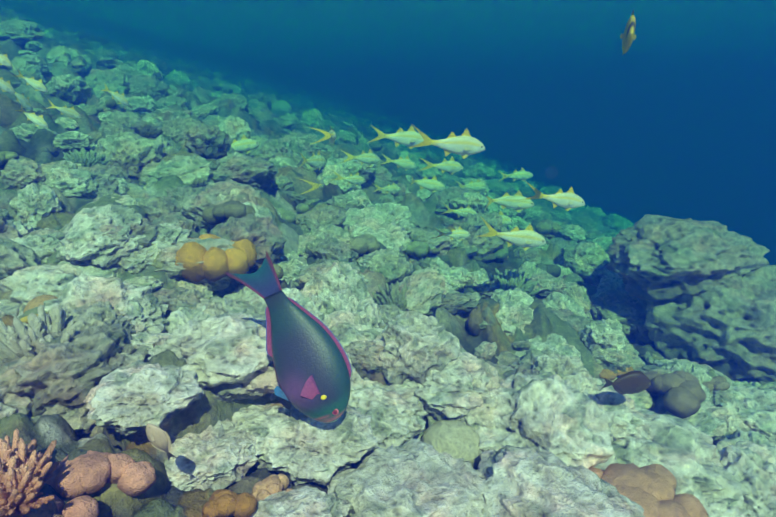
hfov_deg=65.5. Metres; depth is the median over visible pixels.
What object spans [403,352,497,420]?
boulder
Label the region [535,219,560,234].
lobe coral
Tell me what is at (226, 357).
boulder
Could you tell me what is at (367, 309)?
boulder
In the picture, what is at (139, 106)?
rock
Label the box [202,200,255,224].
lobe coral
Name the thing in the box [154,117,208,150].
rock
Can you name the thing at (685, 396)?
lobe coral
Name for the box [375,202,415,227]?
rock
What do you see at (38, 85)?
goatfish
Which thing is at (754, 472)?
rock
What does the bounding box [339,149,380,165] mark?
goatfish
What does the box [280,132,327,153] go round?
rock
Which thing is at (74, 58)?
rock
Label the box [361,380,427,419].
rock
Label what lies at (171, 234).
rock
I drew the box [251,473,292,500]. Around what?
pink coral
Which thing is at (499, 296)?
rock
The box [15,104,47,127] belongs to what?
goatfish
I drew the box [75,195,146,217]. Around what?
bit
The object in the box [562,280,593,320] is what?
rock
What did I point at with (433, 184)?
goatfish
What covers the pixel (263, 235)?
rock
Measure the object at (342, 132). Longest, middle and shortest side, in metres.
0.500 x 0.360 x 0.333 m
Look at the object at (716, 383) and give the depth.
2.64 m
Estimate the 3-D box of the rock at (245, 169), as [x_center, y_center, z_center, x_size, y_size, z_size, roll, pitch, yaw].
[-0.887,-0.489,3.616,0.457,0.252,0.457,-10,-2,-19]
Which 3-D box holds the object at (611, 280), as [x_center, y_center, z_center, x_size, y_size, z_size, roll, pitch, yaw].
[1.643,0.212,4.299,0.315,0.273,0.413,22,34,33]
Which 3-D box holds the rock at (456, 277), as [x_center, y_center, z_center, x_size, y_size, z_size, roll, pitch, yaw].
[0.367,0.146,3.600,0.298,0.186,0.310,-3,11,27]
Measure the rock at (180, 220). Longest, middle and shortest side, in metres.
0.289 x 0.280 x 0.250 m
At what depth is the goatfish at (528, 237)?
2.92 m
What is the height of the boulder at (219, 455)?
0.136 m
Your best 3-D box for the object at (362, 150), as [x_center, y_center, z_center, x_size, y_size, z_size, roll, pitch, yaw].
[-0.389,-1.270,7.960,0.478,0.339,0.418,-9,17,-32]
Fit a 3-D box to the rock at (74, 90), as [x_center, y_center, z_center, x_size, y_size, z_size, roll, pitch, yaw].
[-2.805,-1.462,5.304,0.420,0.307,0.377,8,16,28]
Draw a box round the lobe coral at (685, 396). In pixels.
[644,370,706,417]
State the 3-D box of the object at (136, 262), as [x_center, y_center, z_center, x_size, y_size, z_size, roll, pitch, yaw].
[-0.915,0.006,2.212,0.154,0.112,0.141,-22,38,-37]
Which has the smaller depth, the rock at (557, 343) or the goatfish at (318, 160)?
the rock at (557, 343)
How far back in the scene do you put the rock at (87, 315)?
1.67 m
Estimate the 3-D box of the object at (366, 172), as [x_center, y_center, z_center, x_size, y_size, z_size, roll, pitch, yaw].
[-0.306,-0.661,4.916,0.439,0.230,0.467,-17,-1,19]
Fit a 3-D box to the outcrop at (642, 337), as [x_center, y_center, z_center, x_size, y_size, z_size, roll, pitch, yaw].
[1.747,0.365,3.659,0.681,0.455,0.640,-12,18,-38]
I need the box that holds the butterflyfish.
[620,10,635,53]
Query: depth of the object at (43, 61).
6.02 m
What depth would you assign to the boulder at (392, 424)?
1.71 m
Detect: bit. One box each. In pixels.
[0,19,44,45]
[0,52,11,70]
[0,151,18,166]
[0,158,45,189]
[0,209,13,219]
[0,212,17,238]
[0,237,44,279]
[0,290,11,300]
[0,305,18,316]
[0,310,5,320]
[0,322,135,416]
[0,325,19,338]
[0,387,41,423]
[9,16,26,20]
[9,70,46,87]
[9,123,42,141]
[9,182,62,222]
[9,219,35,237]
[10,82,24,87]
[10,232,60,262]
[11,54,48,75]
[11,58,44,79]
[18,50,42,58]
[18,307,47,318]
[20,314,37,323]
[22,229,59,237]
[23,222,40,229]
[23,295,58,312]
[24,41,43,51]
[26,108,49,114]
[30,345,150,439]
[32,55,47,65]
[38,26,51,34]
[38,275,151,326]
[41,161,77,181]
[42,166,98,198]
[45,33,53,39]
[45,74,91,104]
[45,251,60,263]
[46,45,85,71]
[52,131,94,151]
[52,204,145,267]
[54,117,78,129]
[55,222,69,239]
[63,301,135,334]
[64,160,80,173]
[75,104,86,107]
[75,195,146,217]
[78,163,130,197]
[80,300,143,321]
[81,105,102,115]
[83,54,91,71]
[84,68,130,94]
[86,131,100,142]
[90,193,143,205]
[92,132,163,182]
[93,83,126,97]
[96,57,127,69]
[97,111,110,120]
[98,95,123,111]
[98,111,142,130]
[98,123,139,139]
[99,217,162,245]
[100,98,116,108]
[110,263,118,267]
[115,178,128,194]
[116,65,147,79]
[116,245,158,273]
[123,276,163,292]
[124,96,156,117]
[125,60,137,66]
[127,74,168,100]
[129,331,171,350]
[130,120,163,137]
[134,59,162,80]
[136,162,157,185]
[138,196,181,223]
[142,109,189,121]
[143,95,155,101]
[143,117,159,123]
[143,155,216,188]
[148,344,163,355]
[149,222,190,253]
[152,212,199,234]
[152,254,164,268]
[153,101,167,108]
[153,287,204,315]
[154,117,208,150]
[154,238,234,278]
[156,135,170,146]
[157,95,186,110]
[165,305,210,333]
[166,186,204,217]
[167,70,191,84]
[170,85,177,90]
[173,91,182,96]
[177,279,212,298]
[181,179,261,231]
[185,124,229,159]
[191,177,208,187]
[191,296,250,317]
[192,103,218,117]
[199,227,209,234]
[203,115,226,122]
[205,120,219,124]
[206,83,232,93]
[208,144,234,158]
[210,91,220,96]
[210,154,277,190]
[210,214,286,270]
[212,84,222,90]
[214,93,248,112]
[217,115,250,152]
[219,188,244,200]
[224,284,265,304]
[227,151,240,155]
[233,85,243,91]
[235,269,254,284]
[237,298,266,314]
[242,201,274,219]
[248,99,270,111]
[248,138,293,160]
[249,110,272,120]
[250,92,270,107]
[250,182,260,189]
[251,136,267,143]
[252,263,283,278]
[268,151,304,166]
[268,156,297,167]
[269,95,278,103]
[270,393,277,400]
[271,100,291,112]
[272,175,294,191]
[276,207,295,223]
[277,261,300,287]
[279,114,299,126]
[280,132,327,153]
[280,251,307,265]
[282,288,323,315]
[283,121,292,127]
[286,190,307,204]
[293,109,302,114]
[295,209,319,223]
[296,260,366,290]
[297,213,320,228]
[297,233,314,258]
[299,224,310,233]
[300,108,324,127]
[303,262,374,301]
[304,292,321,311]
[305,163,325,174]
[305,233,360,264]
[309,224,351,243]
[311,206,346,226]
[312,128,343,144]
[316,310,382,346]
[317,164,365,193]
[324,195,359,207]
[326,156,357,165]
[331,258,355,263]
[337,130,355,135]
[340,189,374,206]
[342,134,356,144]
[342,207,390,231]
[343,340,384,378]
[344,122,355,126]
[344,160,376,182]
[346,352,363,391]
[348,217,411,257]
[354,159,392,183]
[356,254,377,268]
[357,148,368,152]
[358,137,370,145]
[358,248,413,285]
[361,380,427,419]
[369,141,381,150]
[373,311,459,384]
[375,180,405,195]
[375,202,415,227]
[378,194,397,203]
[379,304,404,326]
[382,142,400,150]
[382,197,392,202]
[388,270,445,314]
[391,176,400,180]
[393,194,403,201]
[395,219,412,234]
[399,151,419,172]
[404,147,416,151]
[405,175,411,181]
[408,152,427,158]
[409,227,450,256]
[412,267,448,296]
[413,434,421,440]
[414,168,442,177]
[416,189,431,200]
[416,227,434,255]
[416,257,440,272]
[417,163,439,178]
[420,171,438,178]
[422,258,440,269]
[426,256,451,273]
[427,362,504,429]
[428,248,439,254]
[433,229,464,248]
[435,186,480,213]
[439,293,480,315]
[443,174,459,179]
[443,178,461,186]
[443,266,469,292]
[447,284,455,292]
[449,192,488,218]
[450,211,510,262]
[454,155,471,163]
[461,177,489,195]
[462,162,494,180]
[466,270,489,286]
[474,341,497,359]
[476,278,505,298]
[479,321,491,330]
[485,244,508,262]
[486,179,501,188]
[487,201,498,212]
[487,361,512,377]
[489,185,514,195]
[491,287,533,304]
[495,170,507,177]
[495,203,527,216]
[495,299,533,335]
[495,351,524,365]
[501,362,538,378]
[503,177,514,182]
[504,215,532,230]
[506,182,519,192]
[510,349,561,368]
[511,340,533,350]
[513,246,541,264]
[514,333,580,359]
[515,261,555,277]
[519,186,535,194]
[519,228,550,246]
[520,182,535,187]
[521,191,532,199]
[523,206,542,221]
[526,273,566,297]
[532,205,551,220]
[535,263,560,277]
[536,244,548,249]
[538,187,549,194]
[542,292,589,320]
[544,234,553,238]
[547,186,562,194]
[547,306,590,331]
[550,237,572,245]
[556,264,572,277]
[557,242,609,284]
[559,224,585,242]
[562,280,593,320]
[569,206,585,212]
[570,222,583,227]
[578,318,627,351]
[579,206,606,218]
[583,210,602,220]
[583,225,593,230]
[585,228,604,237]
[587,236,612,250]
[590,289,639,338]
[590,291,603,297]
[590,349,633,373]
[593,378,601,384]
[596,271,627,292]
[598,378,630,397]
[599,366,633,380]
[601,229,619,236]
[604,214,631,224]
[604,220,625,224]
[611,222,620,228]
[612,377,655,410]
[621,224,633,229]
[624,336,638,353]
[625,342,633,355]
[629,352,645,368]
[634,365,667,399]
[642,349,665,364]
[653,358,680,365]
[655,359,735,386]
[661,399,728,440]
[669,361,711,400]
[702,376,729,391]
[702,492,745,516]
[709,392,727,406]
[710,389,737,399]
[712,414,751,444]
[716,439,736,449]
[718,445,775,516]
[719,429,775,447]
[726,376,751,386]
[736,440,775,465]
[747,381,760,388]
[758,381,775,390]
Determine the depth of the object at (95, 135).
3.61 m
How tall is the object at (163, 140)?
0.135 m
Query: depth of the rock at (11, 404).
1.39 m
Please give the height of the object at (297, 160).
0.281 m
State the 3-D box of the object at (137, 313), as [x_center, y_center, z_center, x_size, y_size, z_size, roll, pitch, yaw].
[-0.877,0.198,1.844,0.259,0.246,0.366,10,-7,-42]
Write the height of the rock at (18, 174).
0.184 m
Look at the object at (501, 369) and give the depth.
2.29 m
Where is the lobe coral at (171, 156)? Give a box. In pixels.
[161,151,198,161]
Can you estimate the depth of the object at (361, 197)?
3.90 m
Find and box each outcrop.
[604,214,769,300]
[630,297,654,344]
[644,265,775,381]
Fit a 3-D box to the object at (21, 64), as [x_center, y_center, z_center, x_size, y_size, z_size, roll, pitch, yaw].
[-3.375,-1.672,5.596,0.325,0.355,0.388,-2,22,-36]
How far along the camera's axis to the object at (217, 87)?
12.94 m
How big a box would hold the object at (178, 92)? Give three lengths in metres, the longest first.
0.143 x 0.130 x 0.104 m
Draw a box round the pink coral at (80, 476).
[45,450,155,516]
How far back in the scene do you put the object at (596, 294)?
3.91 m
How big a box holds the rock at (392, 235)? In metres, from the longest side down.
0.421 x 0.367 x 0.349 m
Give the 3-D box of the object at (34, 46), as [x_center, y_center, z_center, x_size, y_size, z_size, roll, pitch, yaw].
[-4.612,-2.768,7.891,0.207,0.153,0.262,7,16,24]
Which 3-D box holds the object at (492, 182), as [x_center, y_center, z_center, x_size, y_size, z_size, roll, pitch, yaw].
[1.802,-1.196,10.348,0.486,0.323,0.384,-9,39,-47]
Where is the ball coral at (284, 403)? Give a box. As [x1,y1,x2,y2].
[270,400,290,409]
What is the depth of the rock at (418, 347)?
1.85 m
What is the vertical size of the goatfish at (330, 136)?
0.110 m
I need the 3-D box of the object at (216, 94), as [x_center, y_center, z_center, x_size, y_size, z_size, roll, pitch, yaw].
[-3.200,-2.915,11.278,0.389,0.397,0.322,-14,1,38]
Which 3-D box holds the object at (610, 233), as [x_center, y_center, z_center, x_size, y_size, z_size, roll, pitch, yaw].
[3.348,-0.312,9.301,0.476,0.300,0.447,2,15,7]
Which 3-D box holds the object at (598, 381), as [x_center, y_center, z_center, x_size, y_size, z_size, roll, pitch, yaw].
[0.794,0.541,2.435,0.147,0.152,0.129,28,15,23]
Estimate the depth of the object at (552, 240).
5.39 m
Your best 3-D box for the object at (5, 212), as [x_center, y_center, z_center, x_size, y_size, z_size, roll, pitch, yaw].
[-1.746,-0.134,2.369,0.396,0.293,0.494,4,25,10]
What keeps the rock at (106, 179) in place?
on the sea floor
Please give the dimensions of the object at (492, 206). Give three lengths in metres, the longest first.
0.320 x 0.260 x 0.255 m
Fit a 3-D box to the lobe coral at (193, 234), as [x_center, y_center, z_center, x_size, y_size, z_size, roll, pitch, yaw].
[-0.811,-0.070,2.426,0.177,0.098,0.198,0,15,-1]
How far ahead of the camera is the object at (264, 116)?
8.83 m
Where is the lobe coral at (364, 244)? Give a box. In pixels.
[350,234,380,254]
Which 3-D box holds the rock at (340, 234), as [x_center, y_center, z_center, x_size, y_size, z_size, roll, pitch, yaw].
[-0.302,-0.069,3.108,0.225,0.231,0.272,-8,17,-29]
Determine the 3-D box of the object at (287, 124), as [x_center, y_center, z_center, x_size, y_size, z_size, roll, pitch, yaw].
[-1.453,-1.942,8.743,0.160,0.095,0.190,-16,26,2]
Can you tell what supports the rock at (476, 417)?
on the sea floor
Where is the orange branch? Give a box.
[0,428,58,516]
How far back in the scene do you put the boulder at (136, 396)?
1.29 m
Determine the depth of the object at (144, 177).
3.33 m
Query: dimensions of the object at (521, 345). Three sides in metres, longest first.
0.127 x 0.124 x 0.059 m
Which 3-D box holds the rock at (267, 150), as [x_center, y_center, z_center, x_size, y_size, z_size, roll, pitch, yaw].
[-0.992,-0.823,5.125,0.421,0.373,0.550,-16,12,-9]
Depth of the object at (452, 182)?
8.64 m
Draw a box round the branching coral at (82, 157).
[60,147,108,166]
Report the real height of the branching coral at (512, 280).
0.237 m
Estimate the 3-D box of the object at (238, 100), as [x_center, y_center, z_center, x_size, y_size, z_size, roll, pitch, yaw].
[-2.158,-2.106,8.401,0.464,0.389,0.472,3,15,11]
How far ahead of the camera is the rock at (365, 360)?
1.89 m
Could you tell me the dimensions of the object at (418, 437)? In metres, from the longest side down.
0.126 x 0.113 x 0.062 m
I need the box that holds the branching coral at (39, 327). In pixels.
[0,304,79,396]
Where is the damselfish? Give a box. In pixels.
[146,423,176,460]
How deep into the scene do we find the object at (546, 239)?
5.17 m
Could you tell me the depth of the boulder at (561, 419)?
1.74 m
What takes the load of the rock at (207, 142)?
on the sea floor
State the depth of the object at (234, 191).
2.86 m
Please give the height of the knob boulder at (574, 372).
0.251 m
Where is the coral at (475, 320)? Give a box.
[467,308,482,335]
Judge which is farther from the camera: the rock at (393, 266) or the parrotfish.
the rock at (393, 266)
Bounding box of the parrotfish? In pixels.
[223,251,351,422]
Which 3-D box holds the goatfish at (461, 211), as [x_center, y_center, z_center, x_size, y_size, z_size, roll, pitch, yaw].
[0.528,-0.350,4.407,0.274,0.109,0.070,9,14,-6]
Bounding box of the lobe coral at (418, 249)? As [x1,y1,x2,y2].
[404,240,429,256]
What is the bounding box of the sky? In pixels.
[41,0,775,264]
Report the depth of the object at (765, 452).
2.07 m
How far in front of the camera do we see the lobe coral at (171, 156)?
3.42 m
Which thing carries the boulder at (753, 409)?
on the sea floor
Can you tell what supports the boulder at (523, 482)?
on the sea floor
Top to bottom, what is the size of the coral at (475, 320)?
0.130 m
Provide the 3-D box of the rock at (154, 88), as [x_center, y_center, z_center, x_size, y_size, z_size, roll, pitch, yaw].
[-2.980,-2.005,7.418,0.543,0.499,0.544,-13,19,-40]
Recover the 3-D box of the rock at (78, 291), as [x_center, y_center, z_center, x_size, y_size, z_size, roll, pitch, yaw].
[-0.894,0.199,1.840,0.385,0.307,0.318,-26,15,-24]
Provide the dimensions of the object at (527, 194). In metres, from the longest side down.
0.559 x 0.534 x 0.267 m
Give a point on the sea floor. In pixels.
(162, 496)
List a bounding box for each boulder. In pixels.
[0,260,119,313]
[83,360,204,435]
[129,293,168,333]
[147,311,278,401]
[164,418,257,490]
[232,404,290,468]
[250,485,350,516]
[259,404,378,485]
[320,289,384,327]
[327,439,485,516]
[348,387,425,455]
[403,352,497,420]
[476,372,616,470]
[477,445,644,516]
[533,352,597,399]
[592,384,645,439]
[611,408,750,505]
[718,384,775,443]
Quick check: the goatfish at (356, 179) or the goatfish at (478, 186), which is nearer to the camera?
the goatfish at (356, 179)
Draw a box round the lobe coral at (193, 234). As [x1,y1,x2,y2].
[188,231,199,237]
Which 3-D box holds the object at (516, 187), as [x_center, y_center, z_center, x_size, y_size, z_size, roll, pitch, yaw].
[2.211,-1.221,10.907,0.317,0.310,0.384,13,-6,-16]
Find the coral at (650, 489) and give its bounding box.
[589,463,708,516]
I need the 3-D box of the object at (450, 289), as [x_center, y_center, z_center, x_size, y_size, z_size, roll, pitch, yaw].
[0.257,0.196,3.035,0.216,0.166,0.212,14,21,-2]
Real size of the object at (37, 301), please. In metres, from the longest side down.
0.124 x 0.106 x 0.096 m
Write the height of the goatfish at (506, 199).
0.136 m
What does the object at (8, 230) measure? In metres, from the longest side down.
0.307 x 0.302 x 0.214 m
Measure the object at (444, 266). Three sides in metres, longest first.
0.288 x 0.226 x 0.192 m
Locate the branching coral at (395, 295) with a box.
[372,281,432,315]
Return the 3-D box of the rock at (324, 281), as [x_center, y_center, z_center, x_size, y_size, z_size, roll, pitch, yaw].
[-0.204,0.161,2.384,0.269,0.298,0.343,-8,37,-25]
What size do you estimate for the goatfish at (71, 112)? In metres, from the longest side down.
0.165 x 0.068 x 0.066 m
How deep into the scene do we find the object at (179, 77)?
13.01 m
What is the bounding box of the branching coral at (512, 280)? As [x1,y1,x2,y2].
[490,268,540,300]
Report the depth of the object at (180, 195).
3.02 m
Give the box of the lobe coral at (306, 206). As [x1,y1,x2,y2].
[296,199,324,213]
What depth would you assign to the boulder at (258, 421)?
1.50 m
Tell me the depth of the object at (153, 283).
2.11 m
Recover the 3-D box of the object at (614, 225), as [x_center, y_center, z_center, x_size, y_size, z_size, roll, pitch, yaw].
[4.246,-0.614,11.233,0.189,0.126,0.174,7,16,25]
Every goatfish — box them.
[0,53,12,67]
[0,77,14,93]
[15,67,47,91]
[15,92,31,110]
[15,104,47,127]
[48,101,80,118]
[101,83,128,104]
[231,135,259,152]
[297,175,324,194]
[299,150,325,170]
[309,127,336,144]
[332,170,365,185]
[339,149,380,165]
[367,125,423,148]
[372,182,400,193]
[380,154,415,170]
[407,125,484,158]
[409,176,444,192]
[419,157,462,174]
[433,226,469,239]
[441,204,476,217]
[455,179,487,192]
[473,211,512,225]
[476,217,545,250]
[484,190,533,211]
[498,167,532,181]
[520,181,584,210]
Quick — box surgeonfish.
[601,371,650,394]
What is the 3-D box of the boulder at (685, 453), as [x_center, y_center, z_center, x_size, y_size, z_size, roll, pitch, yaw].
[0.871,0.677,2.030,0.601,0.315,0.484,8,17,29]
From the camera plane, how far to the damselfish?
1.09 m
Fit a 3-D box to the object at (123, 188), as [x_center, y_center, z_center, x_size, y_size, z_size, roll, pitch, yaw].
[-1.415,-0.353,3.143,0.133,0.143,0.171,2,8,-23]
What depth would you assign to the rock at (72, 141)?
3.54 m
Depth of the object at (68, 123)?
4.07 m
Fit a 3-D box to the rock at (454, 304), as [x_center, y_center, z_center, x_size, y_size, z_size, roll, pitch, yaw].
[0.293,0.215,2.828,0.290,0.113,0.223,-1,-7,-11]
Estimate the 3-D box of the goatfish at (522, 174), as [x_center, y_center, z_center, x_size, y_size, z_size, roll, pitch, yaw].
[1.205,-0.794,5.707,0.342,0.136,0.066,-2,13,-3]
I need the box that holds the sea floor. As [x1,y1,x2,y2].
[0,0,758,516]
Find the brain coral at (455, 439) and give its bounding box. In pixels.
[421,419,483,468]
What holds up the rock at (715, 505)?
on the sea floor
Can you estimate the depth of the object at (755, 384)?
3.02 m
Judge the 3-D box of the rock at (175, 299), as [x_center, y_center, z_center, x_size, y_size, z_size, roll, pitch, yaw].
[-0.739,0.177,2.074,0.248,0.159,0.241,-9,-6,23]
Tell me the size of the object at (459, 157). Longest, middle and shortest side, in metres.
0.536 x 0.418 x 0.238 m
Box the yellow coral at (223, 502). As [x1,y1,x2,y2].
[202,489,257,516]
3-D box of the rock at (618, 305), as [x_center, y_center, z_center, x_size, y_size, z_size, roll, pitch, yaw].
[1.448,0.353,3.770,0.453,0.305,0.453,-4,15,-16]
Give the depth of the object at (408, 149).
13.07 m
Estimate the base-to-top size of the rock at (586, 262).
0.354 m
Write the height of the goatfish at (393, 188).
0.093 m
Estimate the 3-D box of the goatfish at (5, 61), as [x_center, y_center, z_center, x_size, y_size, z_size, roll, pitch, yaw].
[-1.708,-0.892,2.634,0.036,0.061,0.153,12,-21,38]
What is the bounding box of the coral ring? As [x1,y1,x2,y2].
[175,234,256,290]
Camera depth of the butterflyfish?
1.94 m
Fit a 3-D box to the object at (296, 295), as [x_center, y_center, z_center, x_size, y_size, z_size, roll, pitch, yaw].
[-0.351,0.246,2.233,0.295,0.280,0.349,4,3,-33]
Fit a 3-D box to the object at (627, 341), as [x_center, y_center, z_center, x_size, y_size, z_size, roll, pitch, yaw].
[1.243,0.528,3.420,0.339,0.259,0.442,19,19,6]
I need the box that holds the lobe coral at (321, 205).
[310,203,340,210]
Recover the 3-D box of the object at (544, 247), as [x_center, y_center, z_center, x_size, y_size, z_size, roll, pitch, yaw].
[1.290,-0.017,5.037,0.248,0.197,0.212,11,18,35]

